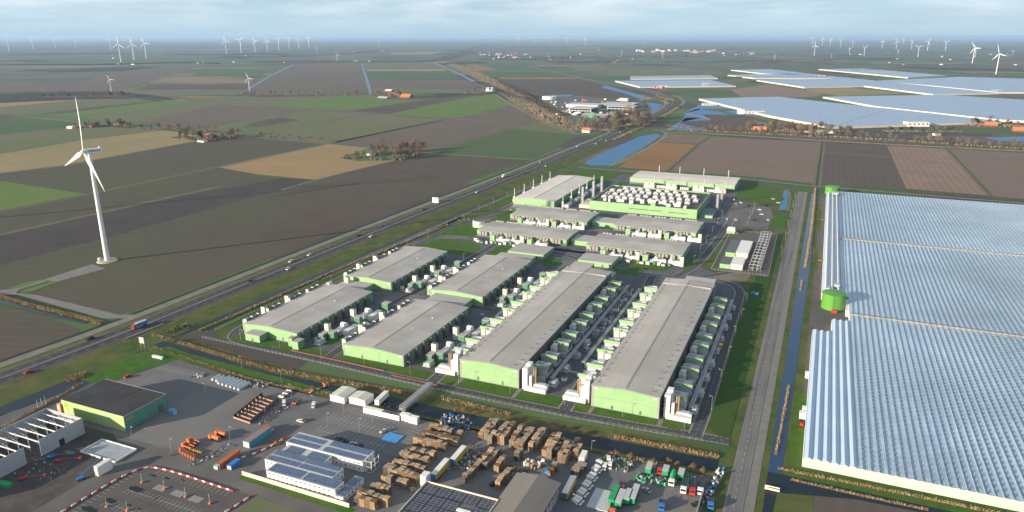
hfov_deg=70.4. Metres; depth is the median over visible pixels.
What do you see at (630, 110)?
tree
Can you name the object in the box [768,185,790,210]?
rough verge
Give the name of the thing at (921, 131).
undergrowth
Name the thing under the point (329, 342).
lawn
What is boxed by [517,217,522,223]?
transformer cabin
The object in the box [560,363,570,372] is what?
pump skid
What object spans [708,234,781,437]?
lawn
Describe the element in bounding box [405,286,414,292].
pump skid
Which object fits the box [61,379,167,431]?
green hall
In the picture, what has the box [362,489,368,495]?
pallet stack
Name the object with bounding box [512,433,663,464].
reeds
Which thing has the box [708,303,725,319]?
cooling unit
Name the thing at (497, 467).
pallet stack
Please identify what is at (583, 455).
box trailer
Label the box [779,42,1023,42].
distant woodland
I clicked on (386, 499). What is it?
pallet stack
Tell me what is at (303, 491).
boundary wall
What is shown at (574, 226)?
generator set
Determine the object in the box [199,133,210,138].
farmhouse
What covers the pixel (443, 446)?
pallet stack
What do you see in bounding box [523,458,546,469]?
scrap heap
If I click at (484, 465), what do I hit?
pallet stack
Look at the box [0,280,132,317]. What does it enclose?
gravel road
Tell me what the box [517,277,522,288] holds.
exhaust tower
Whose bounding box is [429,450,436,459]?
pallet stack
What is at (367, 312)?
generator set
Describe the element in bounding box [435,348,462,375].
stack plant
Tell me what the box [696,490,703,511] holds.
yard wall
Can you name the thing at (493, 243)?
lane markings
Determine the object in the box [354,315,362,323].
transformer cabin
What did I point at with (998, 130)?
field
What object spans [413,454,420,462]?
pallet stack
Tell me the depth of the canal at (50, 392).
390.54 m
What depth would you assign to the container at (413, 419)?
361.75 m
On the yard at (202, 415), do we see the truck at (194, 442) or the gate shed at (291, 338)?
the truck at (194, 442)
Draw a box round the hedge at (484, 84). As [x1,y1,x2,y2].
[474,80,531,101]
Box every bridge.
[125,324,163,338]
[399,382,432,410]
[765,485,779,491]
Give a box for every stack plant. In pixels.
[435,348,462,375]
[521,361,548,393]
[563,373,592,403]
[662,387,691,423]
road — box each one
[0,67,666,367]
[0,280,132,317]
[228,324,729,444]
[321,299,491,359]
[325,239,669,283]
[408,205,510,244]
[411,243,497,294]
[427,265,568,382]
[558,275,656,410]
[579,167,1023,203]
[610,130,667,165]
[660,129,1021,150]
[672,223,730,276]
[673,95,684,105]
[683,272,732,277]
[683,275,743,435]
[722,191,803,511]
[735,227,785,232]
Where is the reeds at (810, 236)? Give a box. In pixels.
[804,188,816,268]
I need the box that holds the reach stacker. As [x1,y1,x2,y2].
[544,464,550,473]
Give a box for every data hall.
[243,284,372,341]
[342,299,468,366]
[344,246,447,291]
[429,255,531,305]
[459,266,611,388]
[477,220,579,245]
[510,205,599,227]
[513,175,593,207]
[586,232,690,260]
[591,278,714,418]
[614,214,703,237]
[630,171,739,191]
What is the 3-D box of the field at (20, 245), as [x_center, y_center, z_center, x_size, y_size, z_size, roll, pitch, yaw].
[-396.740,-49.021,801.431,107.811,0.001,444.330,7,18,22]
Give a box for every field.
[0,65,203,91]
[0,99,82,106]
[0,99,149,113]
[0,114,27,118]
[0,118,75,134]
[0,127,157,152]
[0,130,199,172]
[0,138,320,193]
[0,168,281,233]
[0,178,311,264]
[0,181,83,209]
[0,185,355,291]
[0,306,80,361]
[22,153,530,314]
[42,100,158,113]
[53,101,190,115]
[85,102,216,121]
[116,82,246,95]
[138,84,248,89]
[141,104,304,127]
[150,78,252,83]
[172,96,331,105]
[192,68,267,77]
[194,110,362,135]
[220,144,392,179]
[234,497,298,511]
[245,117,298,126]
[247,63,368,94]
[260,114,438,142]
[263,95,424,110]
[338,120,533,150]
[352,94,491,113]
[364,62,443,67]
[366,69,445,70]
[367,72,461,78]
[369,80,480,87]
[371,88,485,93]
[390,52,438,53]
[390,94,509,117]
[424,128,577,159]
[460,107,537,121]
[465,65,494,70]
[480,72,566,76]
[482,63,540,68]
[497,77,577,78]
[504,79,635,99]
[516,122,577,134]
[565,66,721,75]
[619,142,694,170]
[660,133,708,143]
[672,88,738,96]
[672,136,818,182]
[682,115,853,131]
[730,85,824,96]
[744,115,798,123]
[791,97,861,105]
[804,87,906,95]
[813,496,916,511]
[821,143,904,187]
[851,127,1023,135]
[887,145,985,194]
[951,149,1023,198]
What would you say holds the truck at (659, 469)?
on the yard at (676, 500)
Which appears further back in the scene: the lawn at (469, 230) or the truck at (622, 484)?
the lawn at (469, 230)
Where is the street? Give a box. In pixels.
[42,458,337,511]
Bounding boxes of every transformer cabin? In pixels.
[318,330,327,339]
[328,329,337,339]
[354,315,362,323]
[382,301,391,309]
[408,281,415,287]
[416,280,423,288]
[426,351,435,360]
[434,270,440,276]
[436,350,445,361]
[454,260,461,267]
[458,333,466,342]
[482,317,489,324]
[490,234,495,240]
[499,295,506,301]
[507,294,514,302]
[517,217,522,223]
[522,283,529,290]
[527,238,532,243]
[551,220,556,226]
[600,249,606,254]
[625,228,630,234]
[642,254,648,261]
[664,232,669,238]
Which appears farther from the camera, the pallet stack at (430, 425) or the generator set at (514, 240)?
the generator set at (514, 240)
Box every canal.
[0,298,89,323]
[0,349,147,414]
[150,341,717,470]
[170,217,460,337]
[247,65,291,88]
[361,63,372,93]
[432,62,485,88]
[762,471,951,511]
[768,193,815,473]
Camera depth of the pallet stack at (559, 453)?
328.50 m
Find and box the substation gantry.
[749,231,771,270]
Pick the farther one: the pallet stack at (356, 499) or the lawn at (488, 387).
the lawn at (488, 387)
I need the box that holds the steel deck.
[80,438,136,462]
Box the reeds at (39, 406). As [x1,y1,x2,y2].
[0,381,83,428]
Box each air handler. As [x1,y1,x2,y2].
[659,201,666,204]
[673,203,680,206]
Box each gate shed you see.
[244,329,267,342]
[288,335,296,346]
[291,337,304,349]
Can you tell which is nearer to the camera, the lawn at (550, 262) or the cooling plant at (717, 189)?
the lawn at (550, 262)
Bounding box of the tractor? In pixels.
[799,419,803,426]
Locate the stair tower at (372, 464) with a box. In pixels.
[364,454,378,472]
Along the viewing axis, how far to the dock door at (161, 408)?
372.91 m
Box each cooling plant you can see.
[643,179,655,187]
[665,178,677,189]
[693,179,704,191]
[714,181,726,193]
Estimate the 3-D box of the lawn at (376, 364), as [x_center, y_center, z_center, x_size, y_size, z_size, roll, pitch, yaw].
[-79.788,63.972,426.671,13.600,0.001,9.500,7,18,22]
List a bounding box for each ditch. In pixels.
[0,73,662,360]
[0,130,158,153]
[0,186,219,234]
[1,120,440,210]
[6,142,189,172]
[618,136,711,171]
[815,142,822,185]
[947,148,991,195]
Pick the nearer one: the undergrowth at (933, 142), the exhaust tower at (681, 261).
the exhaust tower at (681, 261)
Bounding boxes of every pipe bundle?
[211,374,220,380]
[215,375,224,381]
[217,375,230,383]
[221,376,234,385]
[225,378,238,386]
[229,379,242,387]
[233,380,246,388]
[237,381,250,390]
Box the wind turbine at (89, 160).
[65,99,109,260]
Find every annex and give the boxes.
[57,402,62,412]
[508,243,553,259]
[570,261,594,267]
[578,252,618,267]
[579,199,590,207]
[685,276,715,294]
[699,208,716,217]
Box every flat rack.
[233,412,253,423]
[237,409,257,419]
[240,407,260,417]
[244,404,264,414]
[248,401,267,411]
[251,398,271,408]
[255,395,274,404]
[259,393,278,402]
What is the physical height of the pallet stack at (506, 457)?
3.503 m
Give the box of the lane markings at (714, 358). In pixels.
[684,274,744,435]
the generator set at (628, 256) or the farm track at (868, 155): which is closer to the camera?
the generator set at (628, 256)
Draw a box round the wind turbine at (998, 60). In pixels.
[995,48,1005,73]
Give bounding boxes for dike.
[437,61,595,130]
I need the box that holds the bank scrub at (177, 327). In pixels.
[163,323,195,333]
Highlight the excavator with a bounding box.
[274,438,282,445]
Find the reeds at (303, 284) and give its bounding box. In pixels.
[198,224,448,330]
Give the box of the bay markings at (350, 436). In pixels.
[315,427,385,448]
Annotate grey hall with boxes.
[566,102,601,107]
[601,102,638,107]
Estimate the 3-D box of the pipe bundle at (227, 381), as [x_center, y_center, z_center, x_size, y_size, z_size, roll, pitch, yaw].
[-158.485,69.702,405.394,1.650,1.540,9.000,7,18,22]
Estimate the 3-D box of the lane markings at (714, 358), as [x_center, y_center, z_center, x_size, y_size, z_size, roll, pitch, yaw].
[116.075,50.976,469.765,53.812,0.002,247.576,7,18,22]
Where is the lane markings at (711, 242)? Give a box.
[685,214,736,274]
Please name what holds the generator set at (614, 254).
on the campus ground at (634, 282)
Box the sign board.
[139,337,144,347]
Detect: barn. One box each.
[84,123,97,127]
[197,138,207,141]
[377,96,389,98]
[388,92,402,95]
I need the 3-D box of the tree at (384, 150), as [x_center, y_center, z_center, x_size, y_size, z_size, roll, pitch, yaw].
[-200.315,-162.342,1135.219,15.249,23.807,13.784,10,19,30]
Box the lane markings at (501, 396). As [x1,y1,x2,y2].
[227,303,726,444]
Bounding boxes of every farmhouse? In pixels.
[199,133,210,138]
[400,94,412,97]
[582,127,591,132]
[753,126,766,131]
[978,121,997,126]
[1011,127,1023,131]
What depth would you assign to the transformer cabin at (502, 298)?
524.83 m
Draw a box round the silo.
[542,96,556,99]
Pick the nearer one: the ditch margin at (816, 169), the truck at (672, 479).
the truck at (672, 479)
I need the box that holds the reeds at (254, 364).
[151,333,410,394]
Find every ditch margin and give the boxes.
[0,120,442,211]
[0,142,191,173]
[1,130,160,153]
[1,186,222,234]
[666,136,713,171]
[813,142,824,185]
[944,148,995,196]
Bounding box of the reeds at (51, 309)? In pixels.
[0,293,103,323]
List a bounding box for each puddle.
[81,506,97,511]
[103,498,115,503]
[129,486,144,491]
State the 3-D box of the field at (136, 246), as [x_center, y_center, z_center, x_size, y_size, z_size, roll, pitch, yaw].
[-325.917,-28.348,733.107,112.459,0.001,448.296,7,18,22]
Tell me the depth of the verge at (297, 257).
598.82 m
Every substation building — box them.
[719,256,732,268]
[725,240,740,256]
[730,256,745,269]
[736,240,752,258]
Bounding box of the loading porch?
[799,410,805,418]
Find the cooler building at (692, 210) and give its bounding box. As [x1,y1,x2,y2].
[589,185,710,218]
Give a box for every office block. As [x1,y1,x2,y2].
[569,106,597,112]
[607,105,637,110]
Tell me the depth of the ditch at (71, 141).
1335.72 m
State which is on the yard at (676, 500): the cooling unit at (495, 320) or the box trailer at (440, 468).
the box trailer at (440, 468)
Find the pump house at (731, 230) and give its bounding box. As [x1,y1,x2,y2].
[727,226,735,233]
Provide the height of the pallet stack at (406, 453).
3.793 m
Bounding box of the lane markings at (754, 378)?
[724,198,801,507]
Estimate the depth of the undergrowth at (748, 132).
1451.09 m
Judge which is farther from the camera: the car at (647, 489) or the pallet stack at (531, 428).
the pallet stack at (531, 428)
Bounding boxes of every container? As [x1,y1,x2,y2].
[93,458,112,476]
[152,355,163,358]
[168,408,176,414]
[215,449,240,469]
[227,458,240,469]
[243,426,271,447]
[363,405,383,416]
[382,410,392,418]
[390,412,399,420]
[400,411,410,421]
[408,414,419,424]
[420,470,430,485]
[564,202,572,207]
[573,197,580,201]
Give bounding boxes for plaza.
[378,292,425,305]
[552,260,612,270]
[583,228,608,235]
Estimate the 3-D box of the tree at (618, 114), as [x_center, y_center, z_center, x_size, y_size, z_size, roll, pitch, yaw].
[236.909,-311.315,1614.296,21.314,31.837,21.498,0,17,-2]
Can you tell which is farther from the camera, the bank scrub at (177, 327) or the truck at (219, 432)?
the bank scrub at (177, 327)
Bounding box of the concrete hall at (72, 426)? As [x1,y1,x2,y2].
[0,408,84,477]
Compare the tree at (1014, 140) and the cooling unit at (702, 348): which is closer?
the cooling unit at (702, 348)
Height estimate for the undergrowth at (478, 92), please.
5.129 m
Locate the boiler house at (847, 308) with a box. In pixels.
[845,299,848,316]
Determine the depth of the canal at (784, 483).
307.44 m
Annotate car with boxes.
[23,369,33,373]
[379,428,388,433]
[641,487,651,492]
[691,501,701,506]
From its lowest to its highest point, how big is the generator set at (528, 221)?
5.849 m
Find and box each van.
[572,497,581,505]
[574,494,584,502]
[577,489,586,497]
[579,487,588,494]
[582,482,591,489]
[584,479,593,487]
[586,474,595,481]
[589,471,598,479]
[591,466,600,474]
[594,464,602,471]
[596,459,603,465]
[602,462,607,470]
[608,461,611,469]
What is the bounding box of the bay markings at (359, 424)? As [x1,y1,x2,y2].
[324,414,396,435]
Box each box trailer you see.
[375,390,388,405]
[431,458,449,480]
[450,445,466,464]
[561,475,576,499]
[579,450,587,460]
[608,484,619,503]
[615,488,625,507]
[623,488,632,504]
[630,483,639,503]
[645,461,653,473]
[662,464,669,475]
[677,467,684,478]
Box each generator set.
[334,322,348,335]
[343,324,357,335]
[360,308,372,320]
[367,310,381,320]
[421,275,430,285]
[427,277,437,285]
[439,265,447,274]
[441,341,453,356]
[444,267,452,274]
[463,325,473,336]
[472,327,480,335]
[498,236,509,242]
[511,237,520,243]
[511,288,519,298]
[525,219,536,224]
[525,277,534,284]
[536,240,548,245]
[537,220,545,225]
[560,222,571,228]
[572,223,580,229]
[610,251,623,258]
[624,252,635,259]
[634,230,646,236]
[648,231,657,237]
[653,256,666,263]
[668,257,679,265]
[673,233,685,240]
[687,235,697,242]
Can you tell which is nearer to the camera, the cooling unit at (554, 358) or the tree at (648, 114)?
the cooling unit at (554, 358)
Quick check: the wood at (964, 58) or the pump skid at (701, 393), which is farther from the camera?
the wood at (964, 58)
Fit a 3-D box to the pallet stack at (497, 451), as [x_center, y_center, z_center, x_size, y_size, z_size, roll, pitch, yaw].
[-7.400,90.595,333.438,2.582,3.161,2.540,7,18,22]
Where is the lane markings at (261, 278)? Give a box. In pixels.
[1,67,672,383]
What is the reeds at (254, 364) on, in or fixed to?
on the rough bank
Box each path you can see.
[453,377,463,385]
[511,389,521,397]
[587,406,594,412]
[656,419,662,426]
[743,192,807,511]
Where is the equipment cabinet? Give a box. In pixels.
[590,355,596,359]
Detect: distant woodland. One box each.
[0,41,485,48]
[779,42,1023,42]
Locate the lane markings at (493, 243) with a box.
[333,238,668,279]
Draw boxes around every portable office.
[265,450,343,479]
[266,463,343,498]
[281,445,332,464]
[286,432,374,471]
[334,476,363,501]
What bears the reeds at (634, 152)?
on the reed bed
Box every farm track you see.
[8,115,73,121]
[256,137,529,159]
[282,153,414,189]
[496,95,609,134]
[714,145,1017,164]
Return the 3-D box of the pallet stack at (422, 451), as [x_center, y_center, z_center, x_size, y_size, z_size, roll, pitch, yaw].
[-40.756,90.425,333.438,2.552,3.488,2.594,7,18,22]
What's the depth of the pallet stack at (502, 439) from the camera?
342.90 m
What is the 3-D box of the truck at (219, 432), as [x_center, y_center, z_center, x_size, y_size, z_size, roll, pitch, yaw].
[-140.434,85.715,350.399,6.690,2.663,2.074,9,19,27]
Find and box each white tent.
[330,386,355,403]
[349,390,373,405]
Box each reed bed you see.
[6,384,82,426]
[153,347,318,392]
[165,339,409,394]
[544,441,657,465]
[614,437,719,457]
[668,132,1023,151]
[775,385,789,454]
[779,469,991,511]
[790,479,927,510]
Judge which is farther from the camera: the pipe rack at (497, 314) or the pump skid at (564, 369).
the pipe rack at (497, 314)
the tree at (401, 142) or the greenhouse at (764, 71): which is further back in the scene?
the greenhouse at (764, 71)
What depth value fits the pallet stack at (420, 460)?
326.97 m
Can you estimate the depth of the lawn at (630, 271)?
596.26 m
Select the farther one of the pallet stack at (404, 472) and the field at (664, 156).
the field at (664, 156)
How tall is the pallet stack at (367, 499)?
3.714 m
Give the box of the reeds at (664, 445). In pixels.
[614,435,718,456]
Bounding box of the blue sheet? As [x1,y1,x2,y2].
[380,432,403,443]
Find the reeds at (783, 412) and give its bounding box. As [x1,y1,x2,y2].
[774,385,790,453]
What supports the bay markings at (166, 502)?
on the car park at (224, 501)
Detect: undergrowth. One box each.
[41,95,135,97]
[77,124,136,127]
[136,127,226,132]
[171,133,245,141]
[234,94,357,95]
[256,135,326,141]
[341,155,368,158]
[368,93,399,96]
[371,152,423,160]
[376,149,422,155]
[460,91,495,93]
[577,125,612,131]
[606,117,652,129]
[609,117,638,123]
[639,97,677,100]
[669,128,825,137]
[749,128,826,135]
[794,127,850,132]
[826,135,1023,148]
[883,130,959,131]
[960,123,1023,126]
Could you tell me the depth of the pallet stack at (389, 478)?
313.39 m
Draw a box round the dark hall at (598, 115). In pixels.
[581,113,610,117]
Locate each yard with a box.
[113,364,323,453]
[238,404,707,511]
[711,232,776,276]
[803,194,825,395]
[808,299,847,337]
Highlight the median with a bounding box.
[0,66,672,378]
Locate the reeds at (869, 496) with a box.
[791,478,926,510]
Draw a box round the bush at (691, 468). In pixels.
[688,464,695,470]
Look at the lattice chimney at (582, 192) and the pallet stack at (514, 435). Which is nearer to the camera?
the pallet stack at (514, 435)
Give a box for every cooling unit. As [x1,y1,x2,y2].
[454,343,473,353]
[465,334,483,345]
[480,323,497,336]
[489,315,505,324]
[502,305,518,316]
[511,298,525,306]
[522,289,537,299]
[529,283,543,290]
[533,361,552,382]
[539,275,553,284]
[541,351,561,368]
[546,270,559,276]
[550,338,572,358]
[561,330,579,346]
[569,318,589,336]
[578,369,598,385]
[579,311,595,324]
[586,301,604,317]
[586,359,606,372]
[594,294,610,308]
[597,346,616,361]
[600,286,617,301]
[604,337,622,347]
[608,280,622,293]
[613,325,630,338]
[619,317,635,326]
[627,306,643,319]
[632,300,648,308]
[639,291,654,301]
[644,285,658,292]
[670,390,689,412]
[674,378,694,399]
[678,363,700,384]
[685,353,704,369]
[690,340,710,359]
[696,332,713,347]
[699,320,718,335]
[705,313,721,327]
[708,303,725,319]
[713,296,728,310]
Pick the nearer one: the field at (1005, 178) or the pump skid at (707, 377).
the pump skid at (707, 377)
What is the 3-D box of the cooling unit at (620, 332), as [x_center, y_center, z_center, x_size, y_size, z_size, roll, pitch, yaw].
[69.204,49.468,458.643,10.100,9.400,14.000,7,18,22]
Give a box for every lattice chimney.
[581,187,584,201]
[592,181,594,196]
[600,176,603,191]
[716,194,719,211]
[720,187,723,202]
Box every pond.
[584,134,659,165]
[602,85,655,100]
[628,102,661,117]
[668,118,706,130]
[683,102,731,113]
[683,109,737,120]
[725,111,756,115]
[779,190,788,209]
[982,136,1023,141]
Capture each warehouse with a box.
[398,481,498,511]
[489,472,560,511]
[702,103,715,105]
[747,111,764,113]
[903,121,929,126]
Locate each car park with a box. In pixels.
[64,468,249,511]
[706,213,729,225]
[718,202,772,228]
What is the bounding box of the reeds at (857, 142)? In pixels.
[670,132,1022,151]
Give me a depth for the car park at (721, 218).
765.74 m
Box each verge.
[0,66,668,371]
[0,66,676,389]
[0,68,667,369]
[0,145,608,406]
[8,279,42,288]
[20,281,55,292]
[239,475,354,511]
[538,67,679,145]
[664,128,1021,148]
[712,191,824,511]
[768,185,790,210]
[785,395,1012,511]
[797,193,825,469]
[814,249,818,270]
[817,210,821,230]
[836,185,1023,200]
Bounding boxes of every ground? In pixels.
[0,38,1023,511]
[0,359,711,511]
[0,423,117,511]
[216,169,793,436]
[240,235,741,418]
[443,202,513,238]
[469,175,747,262]
[542,96,646,120]
[714,271,749,284]
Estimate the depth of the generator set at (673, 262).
611.31 m
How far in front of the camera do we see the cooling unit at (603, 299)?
511.84 m
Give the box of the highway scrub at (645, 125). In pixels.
[613,107,679,139]
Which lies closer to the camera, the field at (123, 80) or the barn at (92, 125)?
the barn at (92, 125)
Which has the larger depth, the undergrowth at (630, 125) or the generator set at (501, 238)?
the undergrowth at (630, 125)
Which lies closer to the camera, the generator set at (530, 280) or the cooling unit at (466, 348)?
the cooling unit at (466, 348)
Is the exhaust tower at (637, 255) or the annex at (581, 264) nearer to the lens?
the annex at (581, 264)
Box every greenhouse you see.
[615,80,735,87]
[630,75,717,79]
[699,97,887,127]
[728,74,850,78]
[731,69,824,75]
[756,78,997,94]
[802,191,1023,511]
[819,68,946,78]
[823,95,1023,122]
[833,108,1001,128]
[877,77,1023,93]
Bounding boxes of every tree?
[376,138,384,146]
[379,146,389,154]
[394,146,400,158]
[399,138,406,147]
[614,111,622,119]
[624,104,634,116]
[630,113,637,124]
[644,109,651,118]
[777,120,783,129]
[935,132,942,142]
[1010,137,1017,146]
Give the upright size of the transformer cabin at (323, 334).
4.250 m
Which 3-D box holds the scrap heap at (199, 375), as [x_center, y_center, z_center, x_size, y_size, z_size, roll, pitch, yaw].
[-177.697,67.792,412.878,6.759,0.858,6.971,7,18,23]
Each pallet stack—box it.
[354,494,360,505]
[357,487,364,494]
[359,495,366,506]
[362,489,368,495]
[364,496,371,508]
[367,489,374,497]
[369,498,377,509]
[370,482,375,490]
[372,492,379,498]
[374,482,381,492]
[377,494,384,505]
[380,483,386,494]
[381,472,387,482]
[382,495,390,506]
[383,464,389,472]
[384,484,391,495]
[386,474,393,483]
[387,465,394,474]
[392,467,397,477]
[396,477,402,486]
[397,459,403,466]
[397,467,404,477]
[399,450,405,459]
[401,478,409,487]
[402,469,409,477]
[403,460,409,467]
[404,450,410,459]
[407,471,413,481]
[408,453,414,461]
[408,462,415,469]
[410,446,416,452]
[411,472,419,482]
[413,434,418,444]
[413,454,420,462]
[414,463,420,472]
[417,435,424,445]
[418,456,423,464]
[419,448,426,455]
[419,465,426,473]
[422,437,428,446]
[422,455,429,465]
[426,430,432,437]
[426,438,432,447]
[428,423,433,430]
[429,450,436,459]
[430,432,436,438]
[431,439,436,448]
[433,423,439,431]
[436,439,442,449]
[438,424,444,431]
[440,442,447,451]
[442,426,448,432]
[443,435,449,441]
[447,427,453,434]
[448,436,454,445]
[452,438,459,446]
[457,429,463,438]
[462,472,469,482]
[466,470,472,479]
[468,467,475,476]
[471,464,477,473]
[474,461,480,470]
[478,430,483,439]
[481,461,488,469]
[482,452,489,459]
[483,430,489,439]
[484,457,491,466]
[487,434,493,444]
[490,452,496,460]
[491,420,497,428]
[493,449,499,457]
[494,432,500,443]
[494,462,500,472]
[495,478,502,489]
[496,459,502,469]
[498,456,504,466]
[498,474,504,485]
[499,434,505,444]
[501,454,507,463]
[503,430,509,438]
[508,422,514,431]
[509,438,515,447]
[511,433,517,438]
[513,450,520,460]
[514,440,518,449]
[517,425,523,431]
[517,447,523,458]
[518,441,524,448]
[520,438,526,447]
[528,426,534,434]
[528,440,534,452]
[534,437,540,446]
[534,440,538,450]
[541,447,546,456]
[546,446,552,458]
[548,466,554,475]
[551,460,558,471]
[553,447,558,456]
[556,432,562,437]
[557,450,563,462]
[561,454,567,464]
[562,449,568,457]
[572,448,578,459]
[573,467,580,477]
[576,443,582,450]
[578,465,583,474]
[580,462,587,471]
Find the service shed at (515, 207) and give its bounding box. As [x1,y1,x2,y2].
[510,204,528,210]
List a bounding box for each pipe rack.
[450,275,545,353]
[549,284,629,378]
[581,288,640,363]
[689,300,733,411]
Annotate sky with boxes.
[0,0,1023,38]
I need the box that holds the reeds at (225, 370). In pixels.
[151,346,329,393]
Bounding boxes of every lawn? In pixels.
[77,346,332,394]
[230,334,244,339]
[239,337,251,342]
[253,339,279,346]
[277,343,328,356]
[312,326,347,345]
[338,355,366,364]
[364,360,388,368]
[386,365,429,377]
[415,349,447,368]
[420,239,481,255]
[441,375,460,383]
[442,221,489,236]
[460,378,516,394]
[486,245,511,254]
[490,211,513,220]
[494,195,517,204]
[518,390,561,403]
[542,259,561,266]
[569,170,621,182]
[574,402,590,409]
[594,407,659,423]
[613,268,647,274]
[625,260,674,270]
[662,418,685,429]
[683,253,697,271]
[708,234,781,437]
[717,229,743,250]
[734,185,784,203]
[772,216,786,227]
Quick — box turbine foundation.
[96,257,117,263]
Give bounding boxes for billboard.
[432,197,438,202]
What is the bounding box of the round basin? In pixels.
[737,110,747,113]
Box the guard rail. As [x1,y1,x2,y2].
[0,68,671,377]
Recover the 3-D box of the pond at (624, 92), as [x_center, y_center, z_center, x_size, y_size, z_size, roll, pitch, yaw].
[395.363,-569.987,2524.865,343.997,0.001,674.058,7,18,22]
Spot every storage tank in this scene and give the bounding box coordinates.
[473,219,484,227]
[821,289,846,311]
[825,185,839,193]
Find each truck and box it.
[131,319,147,329]
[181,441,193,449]
[186,437,198,445]
[208,433,220,441]
[214,429,226,437]
[609,504,616,511]
[619,481,625,489]
[657,462,663,474]
[658,496,665,510]
[668,469,675,486]
[680,477,688,493]
[689,476,697,495]
[697,478,705,494]
[707,497,713,509]
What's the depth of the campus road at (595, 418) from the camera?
386.11 m
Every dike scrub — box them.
[438,61,586,129]
[497,80,568,115]
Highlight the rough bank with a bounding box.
[147,337,718,475]
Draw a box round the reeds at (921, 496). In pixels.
[778,467,999,511]
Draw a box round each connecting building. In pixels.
[337,280,373,290]
[425,293,472,307]
[497,252,535,263]
[571,234,593,245]
[592,217,618,227]
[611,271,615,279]
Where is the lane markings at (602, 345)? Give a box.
[557,276,656,410]
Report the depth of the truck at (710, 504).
295.47 m
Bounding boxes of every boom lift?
[18,473,45,480]
[47,452,73,458]
[54,456,81,462]
[76,456,102,480]
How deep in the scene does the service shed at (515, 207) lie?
808.08 m
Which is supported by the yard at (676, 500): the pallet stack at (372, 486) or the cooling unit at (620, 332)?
the pallet stack at (372, 486)
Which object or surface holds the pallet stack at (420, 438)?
on the yard at (676, 500)
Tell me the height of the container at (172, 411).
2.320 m
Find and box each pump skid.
[313,337,326,345]
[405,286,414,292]
[422,359,434,367]
[497,301,506,306]
[548,378,559,387]
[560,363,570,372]
[571,351,581,358]
[581,338,591,346]
[591,327,599,334]
[600,316,608,323]
[615,298,623,304]
[687,404,698,414]
[694,385,704,397]
[701,372,710,381]
[706,359,715,367]
[711,345,719,353]
[716,334,724,341]
[720,322,728,330]
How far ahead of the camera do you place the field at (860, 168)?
1079.23 m
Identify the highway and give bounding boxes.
[0,66,675,384]
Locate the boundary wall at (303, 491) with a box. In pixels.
[242,471,349,507]
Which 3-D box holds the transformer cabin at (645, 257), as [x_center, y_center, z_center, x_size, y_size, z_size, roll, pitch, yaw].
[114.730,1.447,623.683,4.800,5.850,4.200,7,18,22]
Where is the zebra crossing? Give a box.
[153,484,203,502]
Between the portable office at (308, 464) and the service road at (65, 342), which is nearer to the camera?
the portable office at (308, 464)
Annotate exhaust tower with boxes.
[261,306,266,313]
[284,294,290,302]
[324,322,330,330]
[344,276,349,282]
[350,308,355,321]
[358,323,364,332]
[379,311,384,320]
[412,274,417,281]
[430,264,434,275]
[431,342,437,351]
[438,275,443,281]
[453,326,458,339]
[503,288,507,295]
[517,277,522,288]
[520,236,524,243]
[546,218,549,226]
[581,222,584,230]
[636,251,639,260]
[658,229,661,237]
[679,256,683,266]
[698,233,701,242]
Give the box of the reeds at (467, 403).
[439,395,512,416]
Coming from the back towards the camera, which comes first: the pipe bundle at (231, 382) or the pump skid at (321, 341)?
the pump skid at (321, 341)
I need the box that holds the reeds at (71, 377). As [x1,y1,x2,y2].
[65,370,85,382]
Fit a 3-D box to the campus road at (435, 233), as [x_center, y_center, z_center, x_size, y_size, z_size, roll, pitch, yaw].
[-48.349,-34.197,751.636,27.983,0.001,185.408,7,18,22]
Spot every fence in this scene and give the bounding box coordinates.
[202,337,702,440]
[215,176,555,330]
[291,350,383,370]
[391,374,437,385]
[711,230,776,275]
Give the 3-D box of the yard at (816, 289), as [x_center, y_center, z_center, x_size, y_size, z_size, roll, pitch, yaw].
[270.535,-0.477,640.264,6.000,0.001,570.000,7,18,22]
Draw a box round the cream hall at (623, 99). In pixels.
[619,98,628,100]
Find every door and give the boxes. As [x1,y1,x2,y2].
[94,467,98,475]
[158,403,163,412]
[243,441,249,447]
[420,476,425,485]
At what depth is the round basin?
1815.92 m
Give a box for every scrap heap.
[14,461,69,480]
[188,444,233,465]
[191,373,207,378]
[248,379,270,388]
[259,406,288,425]
[394,481,419,492]
[439,413,471,432]
[454,448,482,470]
[465,444,523,467]
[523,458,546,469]
[600,454,634,472]
[633,471,668,486]
[669,471,715,485]
[701,467,725,503]
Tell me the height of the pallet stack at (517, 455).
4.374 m
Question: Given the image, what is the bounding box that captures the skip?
[0,480,12,488]
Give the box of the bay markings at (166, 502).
[123,490,199,511]
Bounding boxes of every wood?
[0,53,121,54]
[0,62,220,65]
[160,53,270,54]
[255,60,435,61]
[273,49,385,55]
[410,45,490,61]
[443,61,486,64]
[492,56,583,58]
[555,61,639,62]
[557,54,742,58]
[638,47,824,50]
[665,61,767,62]
[723,76,788,77]
[867,69,1023,77]
[920,57,1005,59]
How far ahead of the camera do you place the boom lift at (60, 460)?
329.65 m
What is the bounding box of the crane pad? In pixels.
[44,264,104,281]
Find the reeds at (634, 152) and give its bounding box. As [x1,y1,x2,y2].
[609,135,661,166]
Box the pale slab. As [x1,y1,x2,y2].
[586,488,610,511]
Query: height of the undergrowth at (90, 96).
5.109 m

